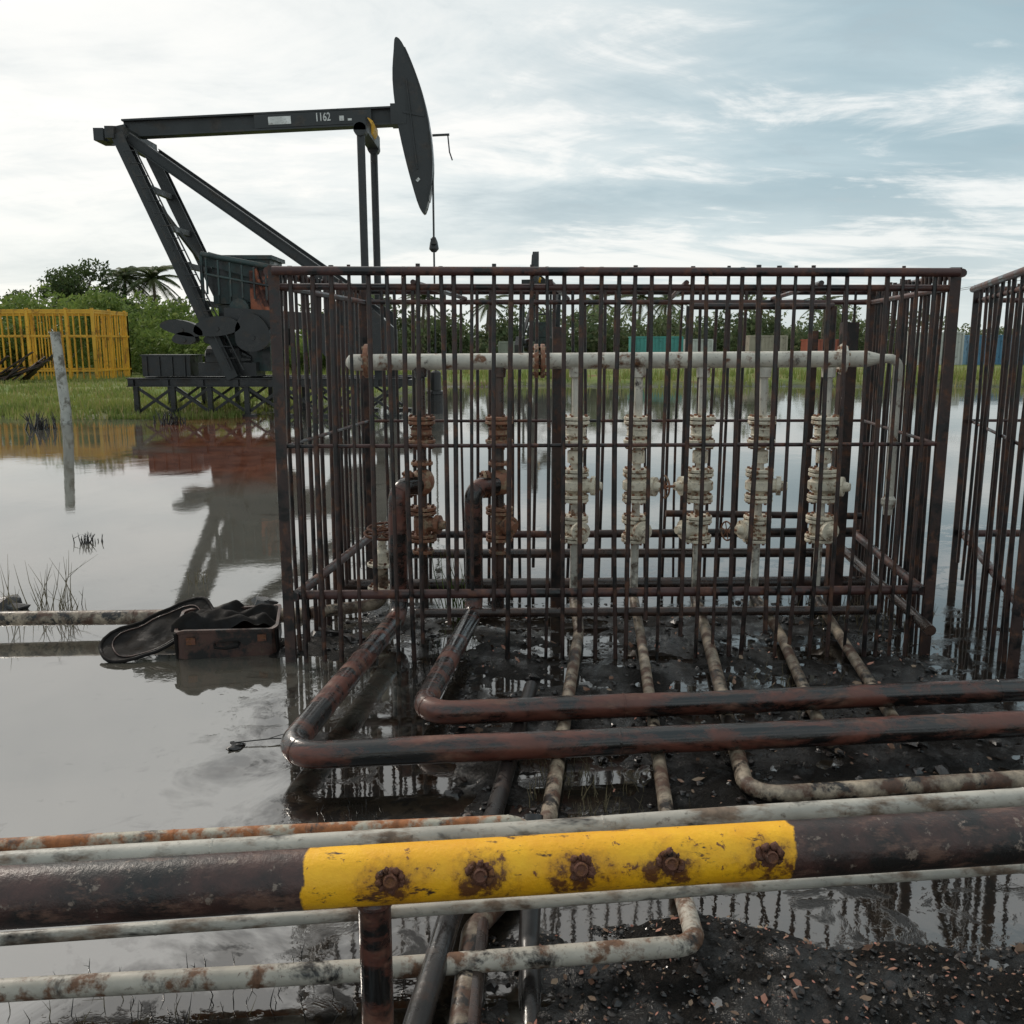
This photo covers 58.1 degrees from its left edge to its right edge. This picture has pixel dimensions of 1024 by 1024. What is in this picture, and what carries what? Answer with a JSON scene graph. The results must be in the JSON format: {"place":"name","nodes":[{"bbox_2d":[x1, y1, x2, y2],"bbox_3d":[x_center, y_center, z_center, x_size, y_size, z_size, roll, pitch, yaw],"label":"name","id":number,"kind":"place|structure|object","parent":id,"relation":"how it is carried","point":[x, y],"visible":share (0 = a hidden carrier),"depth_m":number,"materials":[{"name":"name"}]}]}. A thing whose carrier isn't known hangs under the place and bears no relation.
{"place":"outdoors","nodes":[
{"label":"outdoors","id":0,"kind":"place"},
{"bbox_2d":[0,386,1023,1023],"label":"pond water","id":1,"kind":"structure","parent":0,"point":[92,740],"depth_m":5.06,"materials":[{"name":"grey liquid"}]},
{"bbox_2d":[20,412,56,430],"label":"dry weed","id":2,"kind":"object","parent":1,"relation":"on","point":[39,424],"visible":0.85,"depth_m":20.13,"materials":[{"name":"black plant"}]},
{"bbox_2d":[0,554,94,610],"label":"dry weed","id":3,"kind":"object","parent":1,"relation":"on","point":[41,602],"visible":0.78,"depth_m":6.40,"materials":[{"name":"brown plant"}]},
{"bbox_2d":[35,585,86,610],"bbox_3d":[-3.050,0.610,6.168,0.372,0.257,0.263,0,10,0],"label":"dry weed","id":4,"kind":"object","parent":1,"relation":"on","point":[59,606],"visible":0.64,"depth_m":6.19,"materials":[{"name":"brown plant"}]},
{"bbox_2d":[72,532,102,545],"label":"dry weed","id":5,"kind":"object","parent":1,"relation":"on","point":[85,541],"visible":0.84,"depth_m":8.56,"materials":[{"name":"black plant"}]},
{"bbox_2d":[153,410,185,425],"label":"dry weed","id":6,"kind":"object","parent":1,"relation":"on","point":[165,420],"visible":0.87,"depth_m":21.53,"materials":[{"name":"black plant"}]},
{"bbox_2d":[98,596,281,662],"bbox_3d":[-1.923,0.703,5.534,1.053,0.293,0.471,-1,10,-8],"label":"suitcase","id":7,"kind":"object","parent":1,"relation":"on","point":[198,628],"visible":1,"depth_m":5.44,"materials":[{"name":"brown leather"}]},
{"bbox_2d":[185,568,206,582],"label":"dry weed","id":8,"kind":"object","parent":1,"relation":"on","point":[196,581],"visible":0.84,"depth_m":7.12,"materials":[{"name":"brown plant"}]},
{"bbox_2d":[226,734,282,749],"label":"fallen twig","id":9,"kind":"object","parent":1,"relation":"on","point":[236,745],"visible":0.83,"depth_m":4.21,"materials":[{"name":"black wood"}]},
{"bbox_2d":[317,800,384,821],"bbox_3d":[-0.621,1.176,3.576,0.253,0.061,0.236,-3,11,-18],"label":"dry weed","id":10,"kind":"object","parent":1,"relation":"on","point":[356,811],"visible":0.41,"depth_m":3.58,"materials":[{"name":"black plant"}]},
{"bbox_2d":[395,638,468,677],"bbox_3d":[-0.459,0.830,5.205,0.427,0.166,0.426,0,10,0],"label":"dry weed","id":11,"kind":"object","parent":1,"relation":"on","point":[433,658],"visible":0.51,"depth_m":5.22,"materials":[{"name":"black plant"}]},
{"bbox_2d":[265,364,1023,387],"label":"reeds","id":12,"kind":"object","parent":1,"relation":"on","point":[958,374],"visible":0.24,"depth_m":44.38,"materials":[{"name":"green plant"}]},
{"bbox_2d":[0,350,1023,1023],"bbox_3d":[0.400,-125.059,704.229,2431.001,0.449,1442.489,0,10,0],"label":"ground","id":13,"kind":"structure","parent":0,"point":[716,776],"depth_m":3.85,"materials":[{"name":"black soil"}]},
{"bbox_2d":[0,352,52,380],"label":"scrap pile","id":14,"kind":"object","parent":13,"relation":"on","point":[33,369],"visible":0.91,"depth_m":41.19,"materials":[{"name":"metal"}]},
{"bbox_2d":[50,332,71,422],"bbox_3d":[-10.648,-3.120,21.792,0.335,2.236,0.260,0,10,0],"label":"concrete post","id":15,"kind":"object","parent":13,"relation":"on","point":[62,385],"visible":0.84,"depth_m":21.71,"materials":[{"name":"grey concrete"}]},
{"bbox_2d":[0,308,131,379],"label":"yellow bar cage","id":16,"kind":"object","parent":13,"relation":"on","point":[66,313],"visible":0.75,"depth_m":44.06,"materials":[{"name":"paint"}]},
{"bbox_2d":[0,257,134,357],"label":"broadleaf tree","id":17,"kind":"object","parent":13,"relation":"on","point":[72,281],"visible":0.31,"depth_m":73.36,"materials":[{"name":"green plant"}]},
{"bbox_2d":[94,266,153,300],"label":"palm tree","id":18,"kind":"object","parent":13,"relation":"on","point":[128,280],"visible":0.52,"depth_m":77.32,"materials":[{"name":"green plant"}]},
{"bbox_2d":[8,996,255,1023],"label":"dry weed","id":19,"kind":"object","parent":13,"relation":"on","point":[113,1018],"visible":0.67,"depth_m":2.50,"materials":[{"name":"brown plant"}]},
{"bbox_2d":[113,265,185,307],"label":"palm tree","id":20,"kind":"object","parent":13,"relation":"on","point":[153,277],"visible":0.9,"depth_m":76.45,"materials":[{"name":"green plant"}]},
{"bbox_2d":[0,283,345,374],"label":"bushes","id":21,"kind":"object","parent":13,"relation":"on","point":[151,336],"visible":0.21,"depth_m":51.08,"materials":[{"name":"green plant"}]},
{"bbox_2d":[53,943,353,1023],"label":"dry weed","id":22,"kind":"object","parent":13,"relation":"on","point":[209,1022],"visible":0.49,"depth_m":2.52,"materials":[{"name":"black plant"}]},
{"bbox_2d":[0,373,441,419],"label":"grass","id":23,"kind":"structure","parent":13,"relation":"on","point":[22,407],"depth_m":26.66,"materials":[{"name":"green plant"}]},
{"bbox_2d":[93,37,452,416],"bbox_3d":[-6.104,-7.291,24.125,9.141,9.507,3.070,0,10,0],"label":"oil pump jack","id":24,"kind":"object","parent":13,"relation":"on","point":[236,334],"visible":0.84,"depth_m":23.64,"materials":[{"name":"paint"}]},
{"bbox_2d":[0,897,703,1002],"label":"line pipe","id":25,"kind":"object","parent":13,"relation":"on","point":[688,941],"visible":0.96,"depth_m":2.55,"materials":[{"name":"grey metal"}]},
{"bbox_2d":[397,295,448,353],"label":"palm tree","id":26,"kind":"object","parent":13,"relation":"on","point":[423,307],"visible":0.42,"depth_m":83.13,"materials":[{"name":"green plant"}]},
{"bbox_2d":[429,543,483,619],"bbox_3d":[-0.372,0.434,6.206,0.342,0.591,0.596,5,11,24],"label":"dry weed","id":27,"kind":"object","parent":13,"relation":"on","point":[455,601],"visible":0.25,"depth_m":6.19,"materials":[{"name":"brown plant"}]},
{"bbox_2d":[403,680,537,1023],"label":"oil line pipe","id":28,"kind":"object","parent":13,"relation":"on","point":[423,1003],"visible":0.59,"depth_m":2.63,"materials":[{"name":"black metal"}]},
{"bbox_2d":[468,916,488,1023],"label":"oil line pipe","id":29,"kind":"object","parent":13,"relation":"on","point":[476,1000],"visible":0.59,"depth_m":2.54,"materials":[{"name":"metal"}]},
{"bbox_2d":[463,295,508,350],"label":"palm tree","id":30,"kind":"object","parent":13,"relation":"on","point":[486,308],"visible":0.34,"depth_m":87.98,"materials":[{"name":"green plant"}]},
{"bbox_2d":[0,806,1023,1023],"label":"yellow banded pipe","id":31,"kind":"object","parent":13,"relation":"on","point":[373,883],"visible":1,"depth_m":2.22,"materials":[{"name":"metal"}]},
{"bbox_2d":[0,594,1023,1023],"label":"mud clods","id":32,"kind":"object","parent":13,"relation":"on","point":[598,978],"visible":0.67,"depth_m":2.75,"materials":[{"name":"black soil"}]},
{"bbox_2d":[498,341,526,352],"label":"shipping container","id":33,"kind":"object","parent":13,"relation":"on","point":[502,346],"visible":0.12,"depth_m":71.67,"materials":[{"name":"metal"}]},
{"bbox_2d":[448,597,583,1023],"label":"well line pipe","id":34,"kind":"object","parent":13,"relation":"on","point":[459,1007],"visible":0.59,"depth_m":3.51,"materials":[{"name":"grey metal"}]},
{"bbox_2d":[34,294,1020,360],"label":"distant tree line","id":35,"kind":"object","parent":13,"relation":"on","point":[659,329],"visible":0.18,"depth_m":84.93,"materials":[{"name":"green plant"}]},
{"bbox_2d":[518,814,542,1023],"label":"oil line pipe","id":36,"kind":"object","parent":13,"relation":"on","point":[529,985],"visible":0.45,"depth_m":2.64,"materials":[{"name":"metal"}]},
{"bbox_2d":[514,251,560,352],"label":"oil pump jack","id":37,"kind":"object","parent":13,"relation":"on","point":[542,325],"visible":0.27,"depth_m":59.80,"materials":[{"name":"paint"}]},
{"bbox_2d":[527,757,630,815],"bbox_3d":[0.211,1.100,3.864,0.542,0.109,0.587,0,10,0],"label":"dry weed","id":38,"kind":"object","parent":13,"relation":"on","point":[587,769],"visible":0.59,"depth_m":3.85,"materials":[{"name":"brown plant"}]},
{"bbox_2d":[576,295,613,322],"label":"palm tree","id":39,"kind":"object","parent":13,"relation":"on","point":[595,297],"visible":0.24,"depth_m":92.24,"materials":[{"name":"green plant"}]},
{"bbox_2d":[263,263,966,662],"bbox_3d":[0.690,-0.371,6.055,4.053,2.288,1.964,0,10,0],"label":"steel bar cage","id":40,"kind":"object","parent":13,"relation":"on","point":[345,335],"visible":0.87,"depth_m":5.30,"materials":[{"name":"brown metal"}]},
{"bbox_2d":[310,344,935,635],"bbox_3d":[0.616,-0.205,5.983,3.870,1.745,1.855,0,10,0],"label":"valve manifold","id":41,"kind":"object","parent":13,"relation":"on","point":[434,526],"visible":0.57,"depth_m":5.79,"materials":[{"name":"beige metal"}]},
{"bbox_2d":[0,608,310,625],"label":"pipe","id":42,"kind":"object","parent":41,"relation":"attached to","point":[77,617],"visible":0.6,"depth_m":5.82,"materials":[{"name":"grey metal"}]},
{"bbox_2d":[557,778,689,818],"bbox_3d":[0.458,1.165,3.538,0.516,0.097,0.522,-9,14,-42],"label":"dry weed","id":43,"kind":"object","parent":13,"relation":"on","point":[590,808],"visible":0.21,"depth_m":3.63,"materials":[{"name":"brown plant"}]},
{"bbox_2d":[621,295,667,328],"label":"palm tree","id":44,"kind":"object","parent":13,"relation":"on","point":[642,297],"visible":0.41,"depth_m":87.94,"materials":[{"name":"green plant"}]},
{"bbox_2d":[629,597,673,810],"bbox_3d":[0.691,0.879,4.587,0.089,0.206,2.926,1,10,4],"label":"well line pipe","id":45,"kind":"object","parent":13,"relation":"on","point":[663,791],"visible":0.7,"depth_m":4.34,"materials":[{"name":"grey metal"}]},
{"bbox_2d":[280,476,1023,768],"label":"flow pipe","id":46,"kind":"object","parent":13,"relation":"on","point":[300,746],"visible":0.87,"depth_m":3.96,"materials":[{"name":"brown metal"}]},
{"bbox_2d":[628,336,683,351],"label":"shipping container","id":47,"kind":"object","parent":13,"relation":"on","point":[659,343],"visible":0.45,"depth_m":73.62,"materials":[{"name":"metal"}]},
{"bbox_2d":[641,295,687,325],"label":"palm tree","id":48,"kind":"object","parent":13,"relation":"on","point":[663,307],"visible":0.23,"depth_m":97.51,"materials":[{"name":"green plant"}]},
{"bbox_2d":[683,339,712,351],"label":"shipping container","id":49,"kind":"object","parent":13,"relation":"on","point":[695,345],"visible":0.16,"depth_m":74.63,"materials":[{"name":"metal"}]},
{"bbox_2d":[414,476,1023,724],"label":"flow pipe","id":50,"kind":"object","parent":13,"relation":"on","point":[430,705],"visible":0.88,"depth_m":4.38,"materials":[{"name":"brown metal"}]},
{"bbox_2d":[456,603,1023,1023],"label":"leaf litter","id":51,"kind":"object","parent":13,"relation":"on","point":[1019,947],"visible":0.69,"depth_m":2.69,"materials":[{"name":"brown plant"}]},
{"bbox_2d":[745,335,787,350],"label":"shipping container","id":52,"kind":"object","parent":13,"relation":"on","point":[767,342],"visible":0.48,"depth_m":75.57,"materials":[{"name":"metal"}]},
{"bbox_2d":[727,660,852,719],"bbox_3d":[1.510,0.930,4.839,0.681,0.097,0.761,0,10,0],"label":"dry weed","id":53,"kind":"object","parent":13,"relation":"on","point":[782,683],"visible":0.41,"depth_m":4.97,"materials":[{"name":"brown plant"}]},
{"bbox_2d":[749,596,832,748],"bbox_3d":[1.551,0.793,5.074,0.172,0.218,1.923,1,10,4],"label":"well line pipe","id":54,"kind":"object","parent":13,"relation":"on","point":[796,671],"visible":0.67,"depth_m":5.19,"materials":[{"name":"grey metal"}]},
{"bbox_2d":[800,339,838,350],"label":"shipping container","id":55,"kind":"object","parent":13,"relation":"on","point":[804,344],"visible":0.11,"depth_m":77.62,"materials":[{"name":"metal"}]},
{"bbox_2d":[801,295,842,338],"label":"palm tree","id":56,"kind":"object","parent":13,"relation":"on","point":[824,298],"visible":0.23,"depth_m":97.84,"materials":[{"name":"green plant"}]},
{"bbox_2d":[690,596,1023,802],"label":"well line pipe","id":57,"kind":"object","parent":13,"relation":"on","point":[747,784],"visible":0.78,"depth_m":3.69,"materials":[{"name":"grey metal"}]},
{"bbox_2d":[815,595,898,716],"bbox_3d":[1.924,0.784,5.124,0.138,0.216,1.826,1,10,5],"label":"well line pipe","id":58,"kind":"object","parent":13,"relation":"on","point":[859,665],"visible":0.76,"depth_m":5.23,"materials":[{"name":"grey metal"}]},
{"bbox_2d":[788,595,936,636],"bbox_3d":[2.291,0.648,6.137,0.955,0.194,0.779,0,10,0],"label":"dry weed","id":59,"kind":"object","parent":13,"relation":"on","point":[859,615],"visible":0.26,"depth_m":6.08,"materials":[{"name":"brown plant"}]},
{"bbox_2d":[906,332,964,364],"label":"shipping container","id":60,"kind":"object","parent":13,"relation":"on","point":[959,348],"visible":0.12,"depth_m":71.72,"materials":[{"name":"metal"}]},
{"bbox_2d":[949,267,1023,678],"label":"steel bar cage","id":61,"kind":"object","parent":13,"relation":"on","point":[1006,421],"visible":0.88,"depth_m":5.88,"materials":[{"name":"brown metal"}]},
{"bbox_2d":[962,335,1023,364],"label":"shipping container","id":62,"kind":"object","parent":13,"relation":"on","point":[998,358],"visible":0.16,"depth_m":72.78,"materials":[{"name":"metal"}]},
{"bbox_2d":[0,0,1023,336],"label":"sky","id":63,"kind":"structure","parent":0,"point":[583,133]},
{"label":"pipe rack","id":64,"kind":"object","parent":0,"visible":0},
{"bbox_2d":[0,814,526,850],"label":"rusty line pipe","id":65,"kind":"object","parent":64,"relation":"on","point":[41,842],"visible":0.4,"depth_m":2.82,"materials":[{"name":"grey metal"}]},
{"bbox_2d":[0,787,1023,865],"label":"line pipe","id":66,"kind":"object","parent":64,"relation":"on","point":[961,800],"visible":0.74,"depth_m":2.66,"materials":[{"name":"grey metal"}]},
{"bbox_2d":[0,864,1023,945],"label":"thin line pipe","id":67,"kind":"object","parent":64,"relation":"on","point":[109,931],"visible":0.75,"depth_m":2.40,"materials":[{"name":"grey metal"}]}
]}

